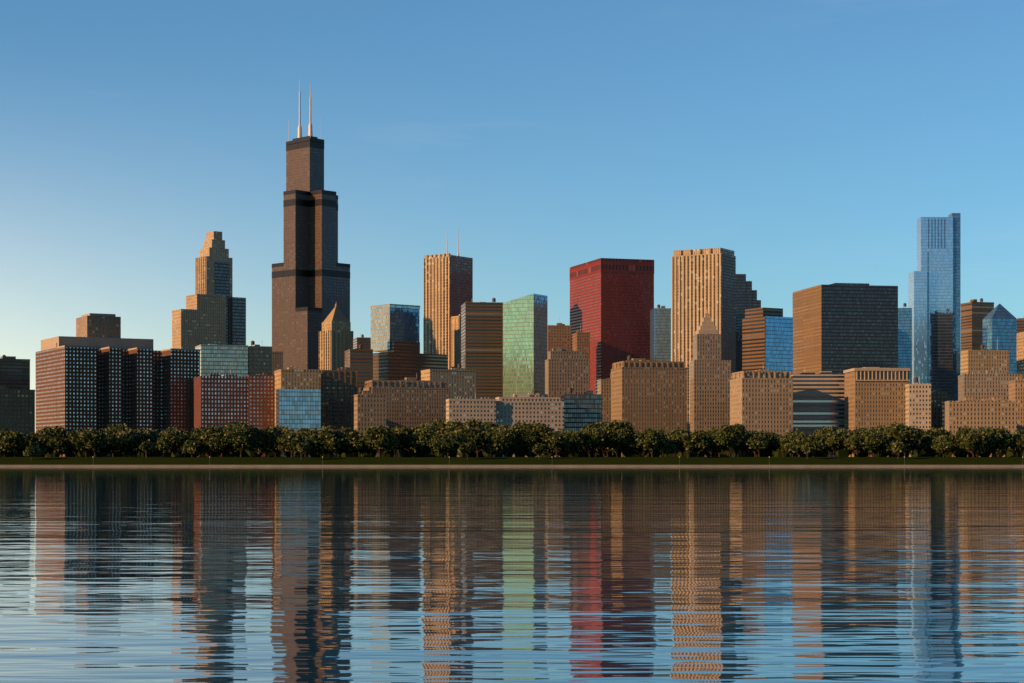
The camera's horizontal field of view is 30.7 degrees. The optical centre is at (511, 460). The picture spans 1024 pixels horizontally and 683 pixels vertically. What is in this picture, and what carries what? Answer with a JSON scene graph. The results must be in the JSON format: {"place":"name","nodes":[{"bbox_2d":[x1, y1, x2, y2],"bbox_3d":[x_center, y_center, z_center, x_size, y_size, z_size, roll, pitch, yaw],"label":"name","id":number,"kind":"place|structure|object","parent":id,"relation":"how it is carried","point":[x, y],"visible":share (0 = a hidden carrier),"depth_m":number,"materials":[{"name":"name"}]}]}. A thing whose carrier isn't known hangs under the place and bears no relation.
{"place":"outdoors","nodes":[
{"label":"outdoors","id":0,"kind":"place"},
{"bbox_2d":[0,467,1023,682],"bbox_3d":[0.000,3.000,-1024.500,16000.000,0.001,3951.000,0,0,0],"label":"water","id":1,"kind":"structure","parent":0,"point":[511,574],"depth_m":49.11,"materials":[{"name":"blue liquid"}]},
{"bbox_2d":[0,457,1023,464],"bbox_3d":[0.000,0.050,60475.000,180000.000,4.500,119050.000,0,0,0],"label":"ground","id":2,"kind":"structure","parent":0,"point":[508,461],"depth_m":978.38,"materials":[{"name":"green plant"}]},
{"bbox_2d":[0,355,29,389],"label":"building","id":3,"kind":"structure","parent":2,"relation":"on","point":[14,373],"depth_m":1916.28,"materials":[{"name":"black glass"}]},
{"bbox_2d":[0,385,34,456],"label":"building","id":4,"kind":"structure","parent":2,"relation":"on","point":[17,409],"depth_m":1513.32,"materials":[{"name":"black glass"}]},
{"bbox_2d":[36,313,200,456],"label":"building","id":5,"kind":"structure","parent":2,"relation":"on","point":[97,372],"depth_m":1640.20,"materials":[{"name":"stone"}]},
{"bbox_2d":[172,294,225,348],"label":"skyscraper","id":6,"kind":"structure","parent":2,"relation":"on","point":[200,319],"depth_m":2064.70,"materials":[{"name":"brown stone"}]},
{"bbox_2d":[195,231,245,344],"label":"skyscraper","id":7,"kind":"structure","parent":2,"relation":"on","point":[213,268],"depth_m":2265.21,"materials":[{"name":"brown stone"}]},
{"bbox_2d":[194,373,247,456],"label":"building","id":8,"kind":"structure","parent":2,"relation":"on","point":[220,399],"depth_m":1606.56,"materials":[{"name":"red brick"}]},
{"bbox_2d":[195,344,247,375],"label":"building","id":9,"kind":"structure","parent":2,"relation":"on","point":[225,359],"depth_m":1766.65,"materials":[{"name":"teal"}]},
{"bbox_2d":[248,341,271,374],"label":"building","id":10,"kind":"structure","parent":2,"relation":"on","point":[259,359],"depth_m":1784.21,"materials":[{"name":"grey glass"}]},
{"bbox_2d":[247,373,274,456],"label":"building","id":11,"kind":"structure","parent":2,"relation":"on","point":[261,401],"depth_m":1612.98,"materials":[{"name":"red brick"}]},
{"bbox_2d":[272,351,282,374],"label":"building","id":12,"kind":"structure","parent":2,"relation":"on","point":[277,360],"depth_m":1958.95,"materials":[{"name":"brown"}]},
{"bbox_2d":[274,367,320,456],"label":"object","id":13,"kind":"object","parent":2,"relation":"on","point":[297,399],"visible":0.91,"depth_m":1567.35,"materials":[{"name":"blue glass"}]},
{"bbox_2d":[272,83,349,369],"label":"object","id":14,"kind":"structure","parent":2,"relation":"on","point":[310,281],"depth_m":2529.60,"materials":[{"name":"black metal"}]},
{"bbox_2d":[319,302,352,369],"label":"skyscraper","id":15,"kind":"structure","parent":2,"relation":"on","point":[335,337],"depth_m":2008.27,"materials":[{"name":"brown stone"}]},
{"bbox_2d":[321,367,356,456],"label":"building","id":16,"kind":"structure","parent":2,"relation":"on","point":[338,389],"depth_m":1623.62,"materials":[{"name":"black"}]},
{"bbox_2d":[344,344,372,393],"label":"building","id":17,"kind":"structure","parent":2,"relation":"on","point":[360,360],"depth_m":1903.11,"materials":[{"name":"brown"}]},
{"bbox_2d":[353,334,370,348],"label":"building","id":18,"kind":"structure","parent":2,"relation":"on","point":[364,342],"depth_m":2803.17,"materials":[{"name":"brown"}]},
{"bbox_2d":[354,384,385,456],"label":"building","id":19,"kind":"structure","parent":2,"relation":"on","point":[369,409],"depth_m":1543.41,"materials":[{"name":"brown concrete"}]},
{"bbox_2d":[363,375,449,456],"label":"building","id":20,"kind":"structure","parent":2,"relation":"on","point":[412,401],"depth_m":1690.14,"materials":[{"name":"brown"}]},
{"bbox_2d":[370,304,447,379],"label":"building","id":21,"kind":"structure","parent":2,"relation":"on","point":[395,342],"depth_m":2059.21,"materials":[{"name":"glass"}]},
{"bbox_2d":[423,236,472,368],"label":"skyscraper","id":22,"kind":"structure","parent":2,"relation":"on","point":[447,285],"depth_m":2363.64,"materials":[{"name":"brown stone"}]},
{"bbox_2d":[421,363,475,398],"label":"building","id":23,"kind":"structure","parent":2,"relation":"on","point":[461,382],"depth_m":1799.15,"materials":[{"name":"brown"}]},
{"bbox_2d":[451,314,460,367],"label":"building","id":24,"kind":"structure","parent":2,"relation":"on","point":[455,341],"depth_m":2126.00,"materials":[{"name":"brown"}]},
{"bbox_2d":[446,395,495,456],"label":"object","id":25,"kind":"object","parent":2,"relation":"on","point":[464,409],"visible":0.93,"depth_m":1503.58,"materials":[{"name":"beige concrete"}]},
{"bbox_2d":[461,298,503,398],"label":"skyscraper","id":26,"kind":"structure","parent":2,"relation":"on","point":[482,339],"depth_m":2003.08,"materials":[{"name":"brown"}]},
{"bbox_2d":[0,418,1023,459],"bbox_3d":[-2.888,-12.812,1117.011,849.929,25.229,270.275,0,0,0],"label":"trees","id":27,"kind":"object","parent":2,"relation":"on","point":[479,438],"visible":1,"depth_m":1014.36,"materials":[{"name":"green plant"}]},
{"bbox_2d":[0,465,1023,466],"bbox_3d":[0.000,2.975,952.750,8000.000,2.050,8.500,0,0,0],"label":"sea wall","id":28,"kind":"structure","parent":2,"relation":"on","point":[511,465],"depth_m":948.50,"materials":[{"name":"concrete"}]},
{"bbox_2d":[93,456,1022,464],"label":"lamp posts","id":29,"kind":"object","parent":28,"relation":"on","point":[679,459],"visible":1,"depth_m":955.10,"materials":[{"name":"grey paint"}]},
{"bbox_2d":[503,294,546,396],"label":"skyscraper","id":30,"kind":"structure","parent":2,"relation":"on","point":[524,338],"depth_m":1909.37,"materials":[{"name":"green glass"}]},
{"bbox_2d":[495,389,563,456],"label":"building","id":31,"kind":"structure","parent":2,"relation":"on","point":[536,407],"depth_m":1514.78,"materials":[{"name":"beige concrete"}]},
{"bbox_2d":[547,316,570,351],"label":"building","id":32,"kind":"structure","parent":2,"relation":"on","point":[559,335],"depth_m":2301.87,"materials":[{"name":"brown"}]},
{"bbox_2d":[545,348,588,396],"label":"building","id":33,"kind":"structure","parent":2,"relation":"on","point":[565,369],"depth_m":1823.52,"materials":[{"name":"brown"}]},
{"bbox_2d":[557,387,601,456],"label":"building","id":34,"kind":"structure","parent":2,"relation":"on","point":[581,411],"depth_m":1531.71,"materials":[{"name":"blue glass"}]},
{"bbox_2d":[572,323,589,390],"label":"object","id":35,"kind":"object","parent":2,"relation":"on","point":[580,341],"visible":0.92,"depth_m":2251.34,"materials":[{"name":"brown"}]},
{"bbox_2d":[595,372,610,456],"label":"building","id":36,"kind":"structure","parent":2,"relation":"on","point":[603,387],"depth_m":1900.61,"materials":[{"name":"brown"}]},
{"bbox_2d":[570,258,653,393],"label":"skyscraper","id":37,"kind":"structure","parent":2,"relation":"on","point":[611,303],"depth_m":2363.26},
{"bbox_2d":[611,355,686,456],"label":"building","id":38,"kind":"structure","parent":2,"relation":"on","point":[648,394],"depth_m":1626.05,"materials":[{"name":"brown"}]},
{"bbox_2d":[650,304,670,360],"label":"skyscraper","id":39,"kind":"structure","parent":2,"relation":"on","point":[660,334],"depth_m":2300.83,"materials":[{"name":"grey"}]},
{"bbox_2d":[672,248,735,431],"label":"skyscraper","id":40,"kind":"structure","parent":2,"relation":"on","point":[703,280],"depth_m":2218.88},
{"bbox_2d":[690,310,730,456],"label":"building","id":41,"kind":"structure","parent":2,"relation":"on","point":[710,374],"depth_m":1721.98,"materials":[{"name":"stone"}]},
{"bbox_2d":[736,274,760,371],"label":"skyscraper","id":42,"kind":"structure","parent":2,"relation":"on","point":[746,296],"depth_m":2500.45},
{"bbox_2d":[730,370,792,456],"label":"building","id":43,"kind":"structure","parent":2,"relation":"on","point":[760,400],"depth_m":1563.28,"materials":[{"name":"brown"}]},
{"bbox_2d":[742,308,792,374],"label":"building","id":44,"kind":"structure","parent":2,"relation":"on","point":[767,338],"depth_m":1861.70,"materials":[{"name":"blue glass"}]},
{"bbox_2d":[791,371,843,456],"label":"building","id":45,"kind":"structure","parent":2,"relation":"on","point":[818,401],"depth_m":1619.79,"materials":[{"name":"white concrete"}]},
{"bbox_2d":[793,283,897,374],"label":"building","id":46,"kind":"structure","parent":2,"relation":"on","point":[839,328],"depth_m":2060.41,"materials":[{"name":"black glass"}]},
{"bbox_2d":[843,367,909,456],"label":"building","id":47,"kind":"structure","parent":2,"relation":"on","point":[874,396],"depth_m":1560.64,"materials":[{"name":"beige stone"}]},
{"bbox_2d":[898,303,911,383],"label":"skyscraper","id":48,"kind":"structure","parent":2,"relation":"on","point":[904,337],"depth_m":2299.41,"materials":[{"name":"blue glass"}]},
{"bbox_2d":[905,377,930,456],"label":"building","id":49,"kind":"structure","parent":2,"relation":"on","point":[917,404],"depth_m":1539.46,"materials":[{"name":"beige concrete"}]},
{"bbox_2d":[908,213,959,400],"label":"tower","id":50,"kind":"structure","parent":2,"relation":"on","point":[934,291],"depth_m":2400.68,"materials":[{"name":"blue glass"}]},
{"bbox_2d":[931,389,948,428],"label":"building","id":51,"kind":"structure","parent":2,"relation":"on","point":[938,397],"depth_m":1599.49,"materials":[{"name":"teal glass"}]},
{"bbox_2d":[961,298,993,350],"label":"office building","id":52,"kind":"structure","parent":2,"relation":"on","point":[974,312],"depth_m":2304.04,"materials":[{"name":"brown concrete"}]},
{"bbox_2d":[942,397,1016,456],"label":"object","id":53,"kind":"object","parent":2,"relation":"on","point":[995,412],"visible":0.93,"depth_m":1517.94,"materials":[{"name":"brown concrete"}]},
{"bbox_2d":[961,344,1008,374],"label":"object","id":54,"kind":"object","parent":2,"relation":"on","point":[983,360],"visible":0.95,"depth_m":1902.70,"materials":[{"name":"brown stone"}]},
{"bbox_2d":[958,370,1020,400],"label":"building","id":55,"kind":"structure","parent":2,"relation":"on","point":[979,386],"depth_m":1778.31,"materials":[{"name":"brown"}]},
{"bbox_2d":[983,304,1016,373],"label":"glass skyscraper","id":56,"kind":"structure","parent":2,"relation":"on","point":[1000,325],"depth_m":2106.14,"materials":[{"name":"blue glass"}]},
{"bbox_2d":[1008,373,1023,430],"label":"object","id":57,"kind":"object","parent":2,"relation":"on","point":[1016,389],"visible":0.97,"depth_m":1649.63,"materials":[{"name":"brown"}]},
{"bbox_2d":[1017,332,1023,373],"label":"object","id":58,"kind":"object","parent":2,"relation":"on","point":[1020,352],"visible":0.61,"depth_m":2211.66,"materials":[{"name":"beige concrete"}]},
{"bbox_2d":[1017,318,1023,332],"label":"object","id":59,"kind":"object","parent":2,"relation":"on","point":[1020,324],"visible":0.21,"depth_m":2596.20,"materials":[{"name":"brown"}]},
{"bbox_2d":[0,0,1023,433],"label":"sky","id":60,"kind":"structure","parent":0,"point":[808,141],"materials":[{"name":"blue"}]}
]}

